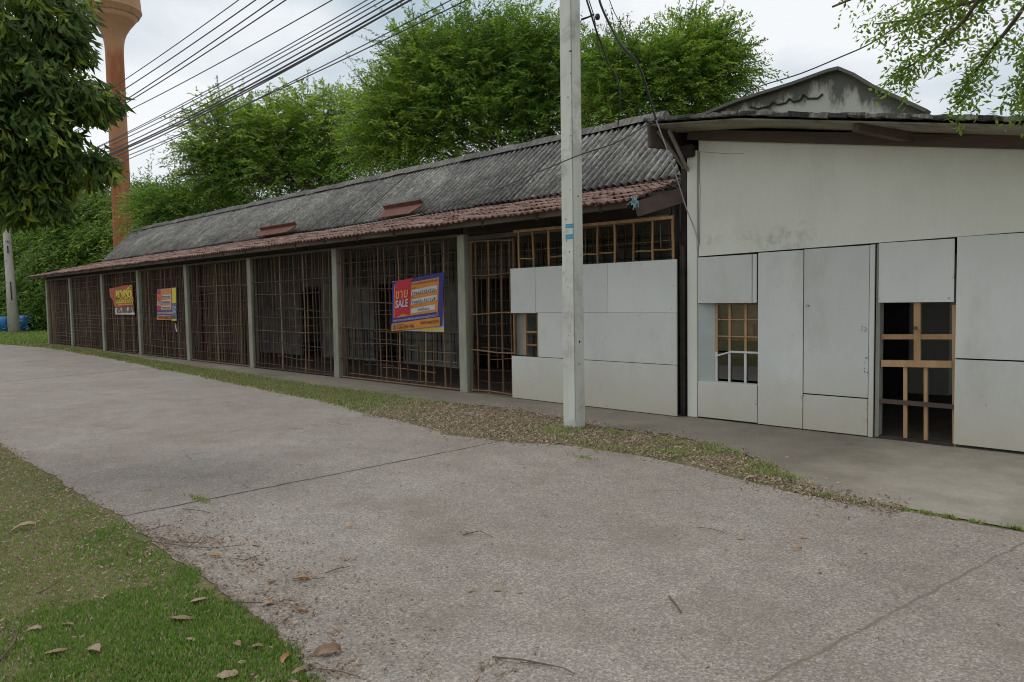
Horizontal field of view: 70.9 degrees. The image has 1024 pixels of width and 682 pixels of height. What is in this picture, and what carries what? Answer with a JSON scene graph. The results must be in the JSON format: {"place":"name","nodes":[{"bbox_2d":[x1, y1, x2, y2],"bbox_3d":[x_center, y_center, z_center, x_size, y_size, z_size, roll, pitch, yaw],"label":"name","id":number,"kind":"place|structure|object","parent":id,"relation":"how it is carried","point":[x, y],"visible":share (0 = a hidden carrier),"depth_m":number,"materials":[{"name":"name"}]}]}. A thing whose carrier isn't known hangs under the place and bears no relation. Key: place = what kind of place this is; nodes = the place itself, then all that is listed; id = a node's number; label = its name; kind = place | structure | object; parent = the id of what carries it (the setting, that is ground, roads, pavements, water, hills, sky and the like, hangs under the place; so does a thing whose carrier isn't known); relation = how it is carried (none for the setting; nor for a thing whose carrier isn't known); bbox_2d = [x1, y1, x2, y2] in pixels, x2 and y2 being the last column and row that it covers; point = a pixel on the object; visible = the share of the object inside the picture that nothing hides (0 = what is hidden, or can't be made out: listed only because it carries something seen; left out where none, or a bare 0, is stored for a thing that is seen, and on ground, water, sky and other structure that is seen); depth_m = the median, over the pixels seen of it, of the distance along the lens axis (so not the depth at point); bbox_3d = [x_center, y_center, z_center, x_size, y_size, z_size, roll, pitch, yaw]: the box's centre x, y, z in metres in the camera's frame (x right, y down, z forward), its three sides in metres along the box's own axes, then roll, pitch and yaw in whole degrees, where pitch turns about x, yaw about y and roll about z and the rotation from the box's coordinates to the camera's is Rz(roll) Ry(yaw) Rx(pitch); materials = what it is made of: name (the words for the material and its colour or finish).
{"place":"outdoors","nodes":[
{"label":"outdoors","id":0,"kind":"place"},
{"bbox_2d":[0,329,47,344],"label":"roadside grass","id":1,"kind":"structure","parent":0,"point":[23,337],"depth_m":33.95,"materials":[{"name":"green plant"}]},
{"bbox_2d":[90,0,141,247],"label":"water tower","id":2,"kind":"structure","parent":0,"point":[121,18],"depth_m":39.46,"materials":[{"name":"orange paint"}]},
{"bbox_2d":[0,438,325,681],"bbox_3d":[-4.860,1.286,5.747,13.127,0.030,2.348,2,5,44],"label":"grass","id":3,"kind":"structure","parent":0,"point":[195,624],"depth_m":3.49,"materials":[{"name":"green plant"}]},
{"bbox_2d":[190,597,206,601],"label":"dry leaf","id":4,"kind":"object","parent":3,"relation":"on","point":[196,599],"visible":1,"depth_m":3.75,"materials":[{"name":"beige plant"}]},
{"bbox_2d":[232,640,240,646],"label":"dry leaf","id":5,"kind":"object","parent":3,"relation":"on","point":[238,643],"visible":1,"depth_m":3.24,"materials":[{"name":"beige plant"}]},
{"bbox_2d":[0,344,1023,681],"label":"road","id":6,"kind":"structure","parent":0,"point":[130,440],"depth_m":4.50,"materials":[{"name":"concrete"}]},
{"bbox_2d":[156,534,219,542],"bbox_3d":[-2.166,1.300,4.725,0.442,0.018,0.146,-1,3,2],"label":"twig","id":7,"kind":"object","parent":6,"relation":"on","point":[187,542],"visible":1,"depth_m":4.67,"materials":[{"name":"wood"}]},
{"bbox_2d":[150,541,244,547],"bbox_3d":[-2.044,1.306,4.601,0.687,0.018,0.093,0,3,11],"label":"twig","id":8,"kind":"object","parent":6,"relation":"on","point":[193,546],"visible":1,"depth_m":4.57,"materials":[{"name":"brown wood"}]},
{"bbox_2d":[225,601,279,602],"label":"twig","id":9,"kind":"object","parent":6,"relation":"on","point":[248,602],"visible":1,"depth_m":3.70,"materials":[{"name":"brown wood"}]},
{"bbox_2d":[260,599,272,604],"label":"dry leaf","id":10,"kind":"object","parent":6,"relation":"on","point":[266,602],"visible":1,"depth_m":3.70,"materials":[{"name":"beige plant"}]},
{"bbox_2d":[296,575,308,578],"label":"dry leaf","id":11,"kind":"object","parent":6,"relation":"on","point":[303,576],"visible":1,"depth_m":4.03,"materials":[{"name":"brown plant"}]},
{"bbox_2d":[307,642,340,655],"bbox_3d":[-0.824,1.359,3.163,0.146,0.041,0.052,-2,3,-17],"label":"dry leaf","id":12,"kind":"object","parent":6,"relation":"on","point":[326,647],"visible":1,"depth_m":3.18,"materials":[{"name":"beige plant"}]},
{"bbox_2d":[312,667,359,676],"bbox_3d":[-0.736,1.377,3.000,0.232,0.018,0.010,0,4,20],"label":"twig","id":13,"kind":"object","parent":6,"relation":"on","point":[335,670],"visible":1,"depth_m":2.99,"materials":[{"name":"wood"}]},
{"bbox_2d":[141,521,531,681],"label":"bark crumbs","id":14,"kind":"object","parent":6,"relation":"on","point":[302,602],"visible":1,"depth_m":3.70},
{"bbox_2d":[492,656,574,673],"bbox_3d":[0.093,1.361,3.048,0.376,0.019,0.035,1,4,23],"label":"twig","id":15,"kind":"object","parent":6,"relation":"on","point":[531,661],"visible":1,"depth_m":3.06,"materials":[{"name":"wood"}]},
{"bbox_2d":[520,661,553,666],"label":"twig","id":16,"kind":"object","parent":6,"relation":"on","point":[534,663],"visible":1,"depth_m":3.03,"materials":[{"name":"wood"}]},
{"bbox_2d":[127,435,1018,681],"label":"road debris","id":17,"kind":"object","parent":6,"relation":"on","point":[225,584],"visible":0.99,"depth_m":3.92,"materials":[{"name":"brown plant"}]},
{"bbox_2d":[183,428,1023,530],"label":"weeds","id":18,"kind":"object","parent":6,"relation":"on","point":[757,471],"visible":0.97,"depth_m":6.14,"materials":[{"name":"green plant"}]},
{"bbox_2d":[668,595,681,612],"bbox_3d":[0.816,1.317,3.618,0.014,0.022,0.192,-1,3,-5],"label":"twig","id":19,"kind":"object","parent":6,"relation":"on","point":[672,600],"visible":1,"depth_m":3.60,"materials":[{"name":"wood"}]},
{"bbox_2d":[0,344,1023,681],"bbox_3d":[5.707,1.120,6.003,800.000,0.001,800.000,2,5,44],"label":"ground","id":20,"kind":"structure","parent":0,"point":[208,584],"depth_m":4.81,"materials":[{"name":"soil"}]},
{"bbox_2d":[0,316,7,331],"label":"water tank","id":21,"kind":"object","parent":20,"relation":"on","point":[3,321],"visible":0.36,"depth_m":43.46,"materials":[{"name":"blue plastic"}]},
{"bbox_2d":[0,626,16,661],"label":"twig","id":22,"kind":"object","parent":20,"relation":"on","point":[8,649],"visible":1,"depth_m":3.26,"materials":[{"name":"brown wood"}]},
{"bbox_2d":[3,228,20,331],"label":"utility pole","id":23,"kind":"object","parent":20,"relation":"on","point":[13,319],"visible":0.68,"depth_m":41.96,"materials":[{"name":"concrete"}]},
{"bbox_2d":[0,228,24,313],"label":"leafy clump","id":24,"kind":"object","parent":20,"relation":"on","point":[2,275],"visible":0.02,"depth_m":46.83,"materials":[{"name":"green plant"}]},
{"bbox_2d":[7,521,34,532],"bbox_3d":[-3.418,1.289,5.004,0.175,0.042,0.073,-11,2,-26],"label":"dry leaf","id":25,"kind":"object","parent":20,"relation":"on","point":[26,523],"visible":1,"depth_m":5.02,"materials":[{"name":"brown plant"}]},
{"bbox_2d":[0,228,48,328],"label":"leafy clump","id":26,"kind":"object","parent":20,"relation":"on","point":[2,267],"depth_m":46.75,"materials":[{"name":"green plant"}]},
{"bbox_2d":[19,315,34,330],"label":"water tank","id":27,"kind":"object","parent":20,"relation":"on","point":[23,323],"visible":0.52,"depth_m":43.27,"materials":[{"name":"blue plastic"}]},
{"bbox_2d":[23,625,41,631],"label":"dry leaf","id":28,"kind":"object","parent":20,"relation":"on","point":[36,626],"visible":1,"depth_m":3.44,"materials":[{"name":"beige plant"}]},
{"bbox_2d":[0,226,77,331],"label":"leafy clump","id":29,"kind":"object","parent":20,"relation":"on","point":[39,310],"visible":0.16,"depth_m":44.59,"materials":[{"name":"green plant"}]},
{"bbox_2d":[37,578,62,593],"bbox_3d":[-2.541,1.349,3.984,0.039,0.019,0.210,-1,3,2],"label":"twig","id":30,"kind":"object","parent":20,"relation":"on","point":[50,586],"visible":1,"depth_m":3.93,"materials":[{"name":"brown wood"}]},
{"bbox_2d":[44,648,66,653],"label":"dry leaf","id":31,"kind":"object","parent":20,"relation":"on","point":[57,649],"visible":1,"depth_m":3.21,"materials":[{"name":"brown plant"}]},
{"bbox_2d":[0,185,131,329],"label":"leafy clump","id":32,"kind":"object","parent":20,"relation":"on","point":[58,238],"visible":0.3,"depth_m":43.59,"materials":[{"name":"green plant"}]},
{"bbox_2d":[0,0,135,240],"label":"broadleaf tree","id":33,"kind":"object","parent":20,"relation":"on","point":[48,59],"visible":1,"depth_m":6.91,"materials":[{"name":"green plant"}]},
{"bbox_2d":[86,643,100,651],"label":"dry leaf","id":34,"kind":"object","parent":20,"relation":"on","point":[97,646],"visible":1,"depth_m":3.22,"materials":[{"name":"beige plant"}]},
{"bbox_2d":[52,149,202,266],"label":"leafy clump","id":35,"kind":"object","parent":20,"relation":"on","point":[106,250],"visible":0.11,"depth_m":43.25,"materials":[{"name":"green plant"}]},
{"bbox_2d":[170,615,192,619],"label":"dry leaf","id":36,"kind":"object","parent":20,"relation":"on","point":[182,617],"visible":1,"depth_m":3.53,"materials":[{"name":"brown plant"}]},
{"bbox_2d":[94,159,269,245],"bbox_3d":[-12.809,-4.453,36.816,8.433,8.179,14.977,2,5,44],"label":"feathery tree","id":37,"kind":"object","parent":20,"relation":"on","point":[150,210],"visible":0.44,"depth_m":32.78,"materials":[{"name":"green plant"}]},
{"bbox_2d":[217,669,237,678],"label":"dry leaf","id":38,"kind":"object","parent":20,"relation":"on","point":[223,674],"visible":1,"depth_m":2.99,"materials":[{"name":"beige plant"}]},
{"bbox_2d":[152,69,397,216],"bbox_3d":[-7.768,-6.146,34.350,9.575,11.725,16.573,2,5,44],"label":"feathery tree","id":39,"kind":"object","parent":20,"relation":"on","point":[236,159],"visible":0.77,"depth_m":30.50,"materials":[{"name":"green plant"}]},
{"bbox_2d":[280,652,289,663],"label":"dry leaf","id":40,"kind":"object","parent":20,"relation":"on","point":[283,656],"visible":1,"depth_m":3.12,"materials":[{"name":"brown plant"}]},
{"bbox_2d":[291,666,305,673],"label":"dry leaf","id":41,"kind":"object","parent":20,"relation":"on","point":[295,670],"visible":1,"depth_m":3.01,"materials":[{"name":"brown plant"}]},
{"bbox_2d":[6,342,785,471],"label":"verge grass","id":42,"kind":"structure","parent":20,"relation":"on","point":[339,395],"depth_m":12.39,"materials":[{"name":"green plant"}]},
{"bbox_2d":[309,0,646,182],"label":"feathery tree","id":43,"kind":"object","parent":20,"relation":"on","point":[516,63],"visible":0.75,"depth_m":22.42,"materials":[{"name":"green plant"}]},
{"bbox_2d":[559,0,599,426],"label":"utility pole","id":44,"kind":"object","parent":20,"relation":"on","point":[572,294],"visible":0.98,"depth_m":8.48,"materials":[{"name":"concrete"}]},
{"bbox_2d":[69,0,255,122],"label":"overhead wire","id":45,"kind":"object","parent":44,"relation":"attached to","point":[189,45],"visible":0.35,"depth_m":17.88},
{"bbox_2d":[73,0,273,131],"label":"overhead wire","id":46,"kind":"object","parent":44,"relation":"attached to","point":[199,50],"visible":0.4,"depth_m":17.28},
{"bbox_2d":[108,0,238,90],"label":"overhead wire","id":47,"kind":"object","parent":44,"relation":"attached to","point":[178,42],"visible":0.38,"depth_m":18.44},
{"bbox_2d":[76,0,285,131],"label":"overhead wire","id":48,"kind":"object","parent":44,"relation":"attached to","point":[206,52],"visible":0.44,"depth_m":16.93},
{"bbox_2d":[81,0,331,132],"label":"overhead wire","id":49,"kind":"object","parent":44,"relation":"attached to","point":[236,53],"visible":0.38,"depth_m":15.66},
{"bbox_2d":[48,0,392,174],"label":"bundled wire","id":50,"kind":"object","parent":44,"relation":"attached to","point":[261,73],"visible":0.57,"depth_m":14.69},
{"bbox_2d":[86,0,366,151],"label":"bundled wire","id":51,"kind":"object","parent":44,"relation":"attached to","point":[241,71],"visible":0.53,"depth_m":15.45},
{"bbox_2d":[92,0,375,149],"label":"bundled wire","id":52,"kind":"object","parent":44,"relation":"attached to","point":[252,68],"visible":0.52,"depth_m":14.96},
{"bbox_2d":[102,0,383,148],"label":"bundled wire","id":53,"kind":"object","parent":44,"relation":"attached to","point":[257,70],"visible":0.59,"depth_m":14.81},
{"bbox_2d":[116,17,380,156],"bbox_3d":[-14.374,-7.025,25.095,0.038,2.594,45.113,-4,4,-42],"label":"bundled wire","id":54,"kind":"object","parent":44,"relation":"attached to","point":[253,87],"visible":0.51,"depth_m":15.02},
{"bbox_2d":[110,0,403,153],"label":"bundled wire","id":55,"kind":"object","parent":44,"relation":"attached to","point":[354,27],"visible":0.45,"depth_m":14.26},
{"bbox_2d":[111,0,411,154],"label":"bundled wire","id":56,"kind":"object","parent":44,"relation":"attached to","point":[395,8],"visible":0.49,"depth_m":14.95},
{"bbox_2d":[122,0,450,161],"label":"overhead wire","id":57,"kind":"object","parent":44,"relation":"attached to","point":[305,74],"visible":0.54,"depth_m":12.97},
{"bbox_2d":[120,0,467,158],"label":"overhead wire","id":58,"kind":"object","parent":44,"relation":"attached to","point":[310,74],"visible":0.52,"depth_m":13.04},
{"bbox_2d":[426,117,657,213],"bbox_3d":[-0.519,-2.503,11.339,1.191,0.572,7.150,-3,4,-30],"label":"roof cable","id":59,"kind":"object","parent":44,"relation":"attached to","point":[554,165],"visible":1,"depth_m":8.51,"materials":[{"name":"black rubber"}]},
{"bbox_2d":[598,0,656,119],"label":"service cable","id":60,"kind":"object","parent":59,"relation":"attached to","point":[627,52],"visible":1,"depth_m":8.18,"materials":[{"name":"black rubber"}]},
{"bbox_2d":[588,0,599,54],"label":"thin cable","id":61,"kind":"object","parent":44,"relation":"attached to","point":[595,24],"visible":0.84,"depth_m":8.39,"materials":[{"name":"black rubber"}]},
{"bbox_2d":[586,0,620,130],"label":"twisted cable","id":62,"kind":"object","parent":44,"relation":"attached to","point":[606,59],"visible":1,"depth_m":9.08,"materials":[{"name":"black rubber"}]},
{"bbox_2d":[609,0,629,47],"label":"cable","id":63,"kind":"object","parent":44,"relation":"attached to","point":[620,23],"visible":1,"depth_m":8.54,"materials":[{"name":"black rubber"}]},
{"bbox_2d":[338,397,914,520],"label":"leaf litter","id":64,"kind":"object","parent":20,"relation":"on","point":[491,413],"visible":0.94,"depth_m":8.11,"materials":[{"name":"brown plant"}]},
{"bbox_2d":[539,0,788,128],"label":"feathery tree","id":65,"kind":"object","parent":20,"relation":"on","point":[691,63],"visible":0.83,"depth_m":19.24,"materials":[{"name":"green plant"}]},
{"bbox_2d":[702,66,958,395],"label":"building","id":66,"kind":"structure","parent":20,"relation":"on","point":[837,89],"depth_m":11.19,"materials":[{"name":"paint"}]},
{"bbox_2d":[742,25,897,96],"bbox_3d":[4.738,-4.357,11.417,0.106,0.297,3.058,-3,4,-28],"label":"roof wire","id":67,"kind":"object","parent":66,"relation":"attached to","point":[815,67],"visible":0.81,"depth_m":11.36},
{"bbox_2d":[832,0,1023,138],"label":"leaved tree","id":68,"kind":"object","parent":20,"relation":"on","point":[919,14],"visible":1,"depth_m":5.86,"materials":[{"name":"green plant"}]},
{"bbox_2d":[4,0,1023,213],"label":"sky","id":69,"kind":"structure","parent":0,"point":[801,35],"materials":[{"name":"white"}]},
{"bbox_2d":[102,350,1023,527],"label":"pavement","id":70,"kind":"structure","parent":0,"point":[976,483],"depth_m":6.89,"materials":[{"name":"concrete"}]},
{"bbox_2d":[25,110,687,415],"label":"long shed","id":71,"kind":"structure","parent":70,"relation":"on","point":[308,294],"depth_m":14.96,"materials":[{"name":"wood"}]},
{"bbox_2d":[109,285,134,314],"bbox_3d":[-12.694,-1.332,23.366,2.302,0.942,0.013,2,5,44],"label":"banner","id":72,"kind":"object","parent":71,"relation":"attached to","point":[121,297],"visible":1,"depth_m":23.24,"materials":[{"name":"plastic"}]},
{"bbox_2d":[157,287,176,320],"bbox_3d":[-9.998,-1.064,20.794,1.527,0.948,0.020,2,5,44],"label":"banner","id":73,"kind":"object","parent":71,"relation":"attached to","point":[166,304],"visible":1,"depth_m":20.76,"materials":[{"name":"multicoloured plastic"}]},
{"bbox_2d":[255,222,296,236],"bbox_3d":[-6.535,-3.069,19.807,1.998,0.290,0.112,2,-39,44],"label":"roof trough","id":74,"kind":"object","parent":71,"relation":"on","point":[276,229],"visible":1,"depth_m":19.79,"materials":[{"name":"metal"}]},
{"bbox_2d":[327,214,419,231],"bbox_3d":[-2.938,-2.478,15.124,2.267,0.237,0.050,0,4,22],"label":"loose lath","id":75,"kind":"object","parent":71,"relation":"on","point":[373,222],"visible":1,"depth_m":15.10,"materials":[{"name":"wood"}]},
{"bbox_2d":[378,199,423,218],"bbox_3d":[-2.497,-2.924,15.929,1.398,0.330,0.112,2,-39,44],"label":"roof trough","id":76,"kind":"object","parent":71,"relation":"on","point":[400,208],"visible":1,"depth_m":15.94,"materials":[{"name":"metal"}]},
{"bbox_2d":[391,272,443,331],"bbox_3d":[-1.712,-0.681,12.883,1.567,1.046,0.051,2,5,44],"label":"banner","id":77,"kind":"object","parent":71,"relation":"attached to","point":[417,303],"visible":1,"depth_m":12.81,"materials":[{"name":"multicoloured plastic"}]},
{"bbox_2d":[513,313,537,355],"bbox_3d":[0.222,-0.103,11.087,0.520,0.640,0.029,2,5,44],"label":"window frame","id":78,"kind":"structure","parent":71,"relation":"in","point":[514,319],"depth_m":11.09,"materials":[{"name":"brown wood"}]},
{"bbox_2d":[627,196,638,209],"bbox_3d":[1.512,-1.722,8.980,0.181,0.178,0.035,2,5,44],"label":"plastic scrap","id":79,"kind":"object","parent":71,"relation":"attached to","point":[634,201],"visible":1,"depth_m":8.96,"materials":[{"name":"plastic"}]},
{"bbox_2d":[642,110,1023,452],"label":"painted building","id":80,"kind":"structure","parent":70,"relation":"on","point":[833,243],"depth_m":7.85,"materials":[{"name":"beige paint"}]},
{"bbox_2d":[656,120,697,247],"bbox_3d":[2.022,-1.898,8.795,0.745,1.501,0.060,-3,4,-37],"label":"drop cable","id":81,"kind":"object","parent":80,"relation":"attached to","point":[678,182],"visible":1,"depth_m":8.78,"materials":[{"name":"metal"}]},
{"bbox_2d":[715,303,757,382],"bbox_3d":[2.775,0.026,8.844,0.605,0.980,0.058,2,5,44],"label":"window","id":82,"kind":"structure","parent":80,"relation":"in","point":[729,319],"depth_m":8.91,"materials":[{"name":"brown wood"}]},
{"bbox_2d":[722,299,757,340],"bbox_3d":[3.096,-0.263,9.078,0.900,0.520,0.240,2,5,44],"label":"cardboard carton","id":83,"kind":"object","parent":80,"relation":"in","point":[737,326],"visible":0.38,"depth_m":9.15,"materials":[{"name":"brown cardboard"}]},
{"bbox_2d":[881,302,956,446],"bbox_3d":[4.193,0.332,7.434,0.717,1.465,0.068,2,5,44],"label":"door","id":84,"kind":"structure","parent":80,"relation":"in","point":[917,336],"depth_m":7.40,"materials":[{"name":"brown wood"}]}
]}

